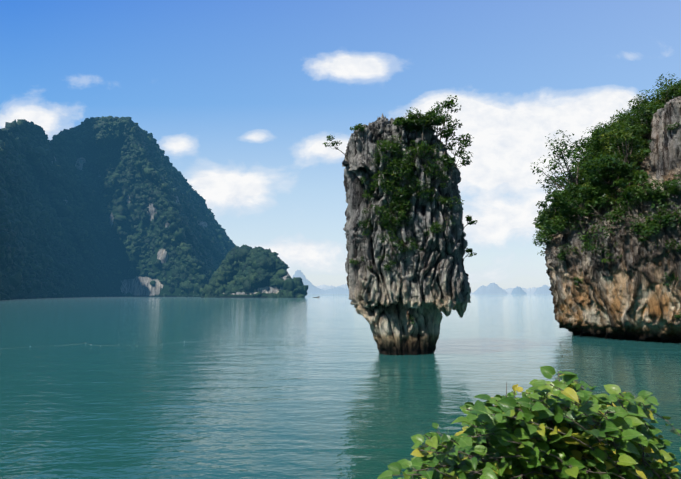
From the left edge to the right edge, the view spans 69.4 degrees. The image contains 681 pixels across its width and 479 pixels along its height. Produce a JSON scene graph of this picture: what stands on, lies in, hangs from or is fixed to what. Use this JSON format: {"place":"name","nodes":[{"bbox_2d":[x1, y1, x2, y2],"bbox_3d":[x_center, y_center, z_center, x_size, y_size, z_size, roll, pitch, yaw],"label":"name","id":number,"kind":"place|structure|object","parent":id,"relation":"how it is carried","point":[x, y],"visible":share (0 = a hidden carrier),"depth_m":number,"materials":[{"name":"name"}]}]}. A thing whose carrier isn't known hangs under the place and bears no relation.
{"place":"outdoors","nodes":[
{"label":"outdoors","id":0,"kind":"place"},
{"bbox_2d":[0,116,238,300],"bbox_3d":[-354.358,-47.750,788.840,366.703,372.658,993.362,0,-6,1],"label":"island terrain","id":1,"kind":"structure","parent":0,"point":[136,285],"depth_m":791.55,"materials":[{"name":"green plant"}]},
{"bbox_2d":[317,284,328,288],"bbox_3d":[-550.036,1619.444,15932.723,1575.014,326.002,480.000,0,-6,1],"label":"island","id":2,"kind":"structure","parent":0,"point":[322,286],"depth_m":15852.38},
{"bbox_2d":[0,294,680,478],"bbox_3d":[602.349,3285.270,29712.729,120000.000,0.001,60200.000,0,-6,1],"label":"sea water","id":3,"kind":"structure","parent":0,"point":[325,390],"depth_m":28.07,"materials":[{"name":"teal liquid"}]},
{"bbox_2d":[219,266,295,297],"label":"rocky shore","id":4,"kind":"structure","parent":3,"relation":"in","point":[266,290],"depth_m":613.97,"materials":[{"name":"grey stone"}]},
{"bbox_2d":[201,244,307,297],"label":"trees","id":5,"kind":"object","parent":4,"relation":"on","point":[258,264],"visible":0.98,"depth_m":630.94,"materials":[{"name":"green plant"}]},
{"bbox_2d":[292,270,348,293],"bbox_3d":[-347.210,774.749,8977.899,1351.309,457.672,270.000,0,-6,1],"label":"island","id":6,"kind":"structure","parent":3,"relation":"in","point":[312,289],"depth_m":8884.71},
{"bbox_2d":[323,284,348,289],"bbox_3d":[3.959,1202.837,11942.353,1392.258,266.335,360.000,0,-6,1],"label":"island","id":7,"kind":"structure","parent":3,"relation":"in","point":[345,286],"depth_m":11876.87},
{"bbox_2d":[342,113,470,354],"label":"rock pillar","id":8,"kind":"structure","parent":3,"relation":"on","point":[427,285],"depth_m":39.64,"materials":[{"name":"stone"}]},
{"bbox_2d":[324,95,476,323],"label":"ko tapu plants","id":9,"kind":"object","parent":8,"relation":"on","point":[423,122],"visible":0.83,"depth_m":39.28,"materials":[{"name":"green plant"}]},
{"bbox_2d":[473,283,507,293],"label":"island","id":10,"kind":"structure","parent":3,"relation":"in","point":[492,288],"depth_m":7824.91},
{"bbox_2d":[511,286,526,293],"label":"island","id":11,"kind":"structure","parent":3,"relation":"in","point":[517,290],"depth_m":5373.61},
{"bbox_2d":[533,285,551,293],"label":"island","id":12,"kind":"structure","parent":3,"relation":"in","point":[543,289],"depth_m":8293.79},
{"bbox_2d":[0,0,680,292],"label":"sky","id":13,"kind":"structure","parent":0,"point":[243,98],"materials":[{"name":"blue"}]},
{"bbox_2d":[471,287,537,293],"bbox_3d":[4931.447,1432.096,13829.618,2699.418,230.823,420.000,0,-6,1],"label":"island","id":14,"kind":"structure","parent":0,"point":[527,291],"depth_m":13705.62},
{"bbox_2d":[377,366,680,478],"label":"bush","id":15,"kind":"object","parent":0,"point":[627,454],"depth_m":2.33,"materials":[{"name":"green plant"}]},
{"bbox_2d":[544,153,680,342],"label":"headland cliff","id":16,"kind":"structure","parent":0,"point":[600,300],"depth_m":51.07,"materials":[{"name":"grey stone"}]},
{"bbox_2d":[531,74,680,318],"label":"headland trees","id":17,"kind":"object","parent":16,"relation":"on","point":[615,151],"visible":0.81,"depth_m":54.70,"materials":[{"name":"green plant"}]},
{"bbox_2d":[648,96,680,178],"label":"rock face","id":18,"kind":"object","parent":16,"relation":"on","point":[665,146],"depth_m":51.64}
]}

